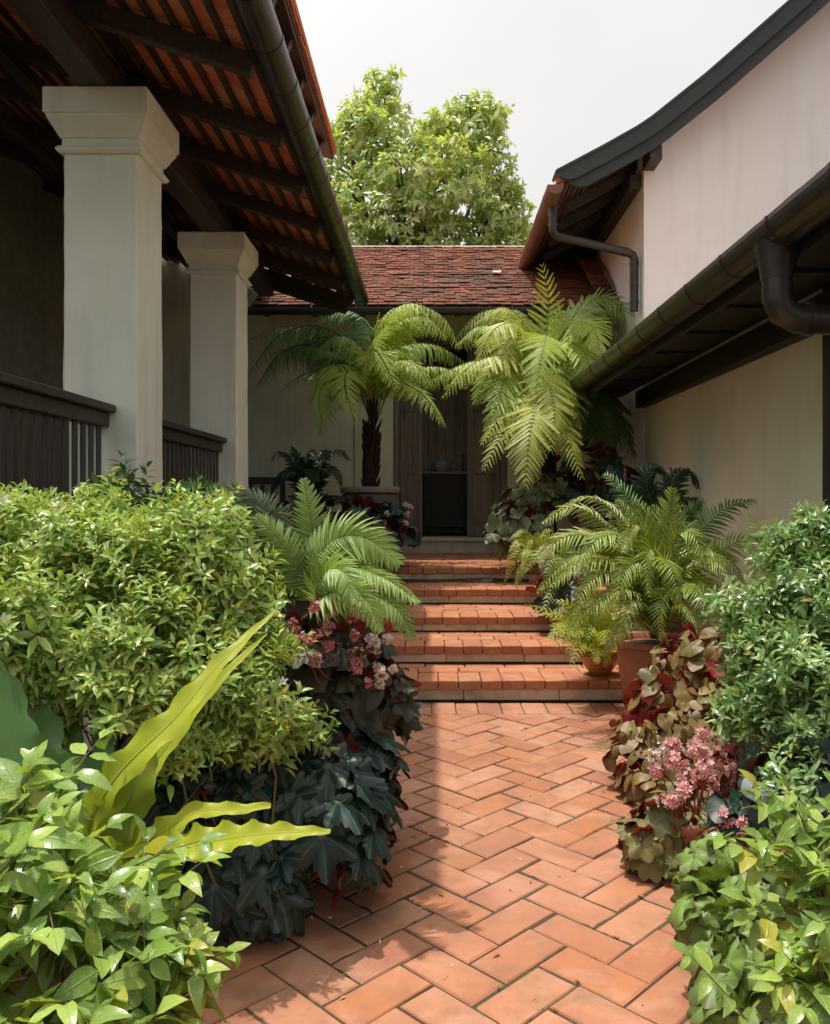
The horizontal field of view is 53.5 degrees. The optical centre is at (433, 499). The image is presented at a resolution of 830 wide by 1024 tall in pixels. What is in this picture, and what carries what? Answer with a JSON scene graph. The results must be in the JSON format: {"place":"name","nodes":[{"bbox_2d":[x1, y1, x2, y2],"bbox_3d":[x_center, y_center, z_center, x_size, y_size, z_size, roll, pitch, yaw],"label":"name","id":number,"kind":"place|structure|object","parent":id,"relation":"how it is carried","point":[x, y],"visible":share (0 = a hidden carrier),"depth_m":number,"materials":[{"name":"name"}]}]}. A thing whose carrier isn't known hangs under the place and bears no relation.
{"place":"outdoors","nodes":[
{"label":"outdoors","id":0,"kind":"place"},
{"bbox_2d":[1,573,801,999],"bbox_3d":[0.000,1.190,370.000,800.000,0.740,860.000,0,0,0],"label":"ground","id":1,"kind":"structure","parent":0,"point":[299,607],"depth_m":8.23,"materials":[{"name":"soil"}]},
{"bbox_2d":[0,466,167,895],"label":"flowering shrub","id":2,"kind":"object","parent":1,"relation":"on","point":[16,522],"visible":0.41,"depth_m":2.71,"materials":[{"name":"green plant"}]},
{"bbox_2d":[65,449,258,744],"bbox_3d":[-1.200,0.666,3.530,0.879,1.751,0.504,0,0,-15],"label":"pointed shrub","id":3,"kind":"object","parent":1,"relation":"on","point":[130,477],"visible":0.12,"depth_m":3.50,"materials":[{"name":"green plant"}]},
{"bbox_2d":[0,0,368,749],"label":"veranda house","id":4,"kind":"structure","parent":1,"relation":"on","point":[140,140],"depth_m":5.37,"materials":[{"name":"paint"}]},
{"bbox_2d":[86,689,411,944],"bbox_3d":[-0.701,1.168,3.102,1.225,0.924,1.084,0,0,0],"label":"begonia","id":5,"kind":"object","parent":1,"relation":"on","point":[348,792],"visible":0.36,"depth_m":2.78,"materials":[{"name":"teal plant"}]},
{"bbox_2d":[273,593,423,745],"bbox_3d":[-0.366,0.957,3.423,0.544,1.213,1.075,0,0,30],"label":"begonia","id":6,"kind":"object","parent":1,"relation":"on","point":[355,664],"visible":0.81,"depth_m":3.31,"materials":[{"name":"brown plant"}]},
{"bbox_2d":[162,245,623,553],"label":"courtyard house","id":7,"kind":"structure","parent":1,"relation":"on","point":[457,287],"depth_m":11.70,"materials":[{"name":"paint"}]},
{"bbox_2d":[422,471,466,533],"bbox_3d":[0.159,0.049,13.095,0.817,0.975,0.350,0,0,0],"label":"console table","id":8,"kind":"object","parent":7,"relation":"on","point":[444,498],"visible":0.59,"depth_m":12.96,"materials":[{"name":"brown wood"}]},
{"bbox_2d":[429,456,454,470],"bbox_3d":[0.131,-0.562,13.080,0.310,0.246,0.310,0,0,-43],"label":"tureen","id":9,"kind":"object","parent":8,"relation":"on","point":[441,464],"visible":0.85,"depth_m":12.98,"materials":[{"name":"white ceramic"}]},
{"bbox_2d":[461,451,464,470],"bbox_3d":[0.464,-0.606,13.100,0.090,0.333,0.090,0,0,0],"label":"candlestick","id":10,"kind":"object","parent":8,"relation":"on","point":[462,455],"visible":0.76,"depth_m":13.09,"materials":[{"name":"metal"}]},
{"bbox_2d":[322,63,537,245],"bbox_3d":[-0.466,-4.567,18.604,5.871,10.950,3.403,0,0,11],"label":"tree","id":11,"kind":"object","parent":1,"relation":"on","point":[430,205],"visible":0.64,"depth_m":18.23,"materials":[{"name":"green plant"}]},
{"bbox_2d":[300,568,622,702],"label":"steps","id":12,"kind":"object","parent":1,"relation":"on","point":[425,663],"visible":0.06,"depth_m":6.73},
{"bbox_2d":[302,552,647,689],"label":"step paving","id":13,"kind":"structure","parent":12,"relation":"on","point":[526,676],"depth_m":7.09,"materials":[{"name":"brick"}]},
{"bbox_2d":[256,493,420,565],"bbox_3d":[-1.098,0.362,8.941,1.858,0.876,1.182,0,0,-30],"label":"begonia","id":14,"kind":"object","parent":13,"relation":"on","point":[389,515],"visible":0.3,"depth_m":8.94,"materials":[{"name":"teal plant"}]},
{"bbox_2d":[340,487,399,563],"bbox_3d":[-0.746,0.302,9.700,0.704,0.892,0.704,0,0,0],"label":"stone planter","id":15,"kind":"object","parent":13,"relation":"on","point":[381,494],"visible":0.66,"depth_m":9.42,"materials":[{"name":"stone"}]},
{"bbox_2d":[248,302,471,486],"bbox_3d":[-0.953,-1.185,9.428,2.871,2.315,2.196,0,0,18],"label":"tree fern","id":16,"kind":"object","parent":15,"relation":"in","point":[377,369],"visible":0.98,"depth_m":9.23,"materials":[{"name":"green plant"}]},
{"bbox_2d":[481,471,576,566],"bbox_3d":[1.097,0.239,9.135,0.874,1.109,1.219,0,0,30],"label":"begonia","id":17,"kind":"object","parent":13,"relation":"on","point":[538,496],"visible":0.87,"depth_m":8.99,"materials":[{"name":"green plant"}]},
{"bbox_2d":[424,263,635,560],"bbox_3d":[1.125,-1.047,9.818,2.280,3.632,2.745,0,0,26],"label":"tree fern","id":18,"kind":"object","parent":13,"relation":"on","point":[544,394],"visible":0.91,"depth_m":9.36,"materials":[{"name":"green plant"}]},
{"bbox_2d":[503,528,564,586],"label":"lacy fern","id":19,"kind":"object","parent":13,"relation":"on","point":[538,541],"visible":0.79,"depth_m":8.21,"materials":[{"name":"green plant"}]},
{"bbox_2d":[526,544,591,614],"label":"lacy fern","id":20,"kind":"object","parent":13,"relation":"on","point":[564,553],"visible":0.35,"depth_m":7.28,"materials":[{"name":"green plant"}]},
{"bbox_2d":[578,647,617,675],"bbox_3d":[1.270,1.239,6.300,0.320,0.188,0.320,0,0,0],"label":"glazed pot","id":21,"kind":"object","parent":13,"relation":"on","point":[593,667],"visible":0.52,"depth_m":6.20,"materials":[{"name":"orange ceramic"}]},
{"bbox_2d":[525,585,635,664],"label":"lacy fern","id":22,"kind":"object","parent":21,"relation":"in","point":[594,642],"visible":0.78,"depth_m":6.06,"materials":[{"name":"green plant"}]},
{"bbox_2d":[525,545,596,632],"bbox_3d":[1.132,0.835,7.284,0.598,0.871,0.566,0,0,42],"label":"begonia","id":23,"kind":"object","parent":12,"relation":"on","point":[565,592],"visible":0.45,"depth_m":7.17,"materials":[{"name":"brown plant"}]},
{"bbox_2d":[545,439,640,561],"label":"broadleaf plant","id":24,"kind":"object","parent":1,"relation":"on","point":[611,462],"visible":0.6,"depth_m":9.16,"materials":[{"name":"teal plant"}]},
{"bbox_2d":[605,462,701,628],"bbox_3d":[2.035,0.524,7.485,0.895,1.752,0.746,0,0,20],"label":"shade fern","id":25,"kind":"object","parent":1,"relation":"on","point":[644,491],"visible":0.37,"depth_m":7.61,"materials":[{"name":"green plant"}]},
{"bbox_2d":[597,621,742,802],"bbox_3d":[1.323,1.129,4.400,1.092,0.858,0.771,0,0,-39],"label":"begonia","id":26,"kind":"object","parent":1,"relation":"on","point":[642,731],"visible":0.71,"depth_m":4.38,"materials":[{"name":"beige plant"}]},
{"bbox_2d":[518,0,829,704],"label":"gabled house","id":27,"kind":"structure","parent":1,"relation":"on","point":[693,219],"depth_m":9.15,"materials":[{"name":"beige paint"}]},
{"bbox_2d":[822,284,829,519],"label":"post","id":28,"kind":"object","parent":27,"relation":"in","point":[825,338],"depth_m":5.10,"materials":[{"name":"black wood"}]},
{"bbox_2d":[666,832,801,1023],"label":"shrub","id":29,"kind":"object","parent":1,"relation":"on","point":[700,878],"visible":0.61,"depth_m":2.40,"materials":[{"name":"green plant"}]},
{"bbox_2d":[705,727,829,913],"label":"broadleaf plant","id":30,"kind":"object","parent":1,"relation":"on","point":[750,761],"visible":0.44,"depth_m":2.88,"materials":[{"name":"teal plant"}]},
{"bbox_2d":[48,703,829,1023],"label":"path","id":31,"kind":"structure","parent":0,"point":[268,997],"depth_m":3.00,"materials":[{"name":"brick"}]},
{"bbox_2d":[0,723,251,1023],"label":"glossy shrub","id":32,"kind":"object","parent":31,"relation":"on","point":[131,951],"visible":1,"depth_m":1.66,"materials":[{"name":"green plant"}]},
{"bbox_2d":[0,610,330,1023],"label":"nest fern","id":33,"kind":"object","parent":31,"relation":"on","point":[131,773],"visible":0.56,"depth_m":2.15,"materials":[{"name":"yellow plant"}]},
{"bbox_2d":[0,479,340,943],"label":"flowering shrub","id":34,"kind":"object","parent":31,"relation":"on","point":[132,659],"visible":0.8,"depth_m":2.66,"materials":[{"name":"green plant"}]},
{"bbox_2d":[164,477,295,589],"bbox_3d":[-0.881,0.718,3.878,0.727,1.664,0.350,0,0,29],"label":"arching fern","id":35,"kind":"object","parent":31,"relation":"on","point":[255,502],"visible":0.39,"depth_m":3.74,"materials":[{"name":"green plant"}]},
{"bbox_2d":[252,477,420,880],"bbox_3d":[-0.384,0.730,3.283,0.682,1.641,0.934,0,0,0],"label":"arching fern","id":36,"kind":"object","parent":31,"relation":"on","point":[327,565],"visible":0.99,"depth_m":3.14,"materials":[{"name":"green plant"}]},
{"bbox_2d":[266,719,627,1020],"bbox_3d":[0.347,1.499,3.637,2.508,0.018,4.051,0,0,0],"label":"moss","id":37,"kind":"object","parent":31,"relation":"on","point":[509,889],"visible":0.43,"depth_m":3.16,"materials":[{"name":"green plant"}]},
{"bbox_2d":[310,706,668,1003],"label":"fallen leaves","id":38,"kind":"object","parent":31,"relation":"on","point":[340,967],"visible":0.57,"depth_m":3.13,"materials":[{"name":"brown plant"}]},
{"bbox_2d":[613,632,688,715],"bbox_3d":[1.548,1.250,5.750,0.584,0.559,0.584,0,0,0],"label":"terracotta pot","id":39,"kind":"object","parent":31,"relation":"on","point":[634,656],"visible":0.41,"depth_m":5.62,"materials":[{"name":"ceramic"}]},
{"bbox_2d":[535,471,768,666],"bbox_3d":[1.522,0.412,5.656,1.716,1.259,1.323,0,0,0],"label":"potted fern","id":40,"kind":"object","parent":39,"relation":"in","point":[660,578],"visible":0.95,"depth_m":5.40,"materials":[{"name":"green plant"}]},
{"bbox_2d":[680,824,704,846],"bbox_3d":[1.070,1.394,3.360,0.300,0.222,0.300,0,0,0],"label":"terracotta pot","id":41,"kind":"object","parent":31,"relation":"on","point":[688,833],"visible":0.06,"depth_m":3.23,"materials":[{"name":"ceramic"}]},
{"bbox_2d":[609,726,771,883],"bbox_3d":[1.082,1.223,3.235,0.557,0.669,0.710,0,0,-35],"label":"begonia","id":42,"kind":"object","parent":41,"relation":"in","point":[650,845],"visible":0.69,"depth_m":3.21,"materials":[{"name":"pink plant"}]},
{"bbox_2d":[668,769,829,1023],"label":"glossy shrub","id":43,"kind":"object","parent":31,"relation":"on","point":[797,986],"visible":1,"depth_m":2.02,"materials":[{"name":"green plant"}]},
{"bbox_2d":[691,499,829,895],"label":"flowering shrub","id":44,"kind":"object","parent":31,"relation":"on","point":[783,634],"visible":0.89,"depth_m":3.06,"materials":[{"name":"green plant"}]},
{"bbox_2d":[269,556,616,571],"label":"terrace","id":45,"kind":"structure","parent":0,"point":[596,565],"depth_m":9.35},
{"bbox_2d":[248,477,284,504],"bbox_3d":[-2.585,0.223,10.957,1.146,1.050,0.515,0,0,0],"label":"garden bench","id":46,"kind":"object","parent":45,"relation":"on","point":[261,480],"visible":0.12,"depth_m":11.17,"materials":[{"name":"black wood"}]},
{"bbox_2d":[271,444,349,497],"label":"shade fern","id":47,"kind":"object","parent":45,"relation":"on","point":[317,471],"visible":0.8,"depth_m":9.93,"materials":[{"name":"green plant"}]},
{"bbox_2d":[296,0,787,245],"label":"sky","id":48,"kind":"structure","parent":0,"point":[578,75],"materials":[{"name":"white"}]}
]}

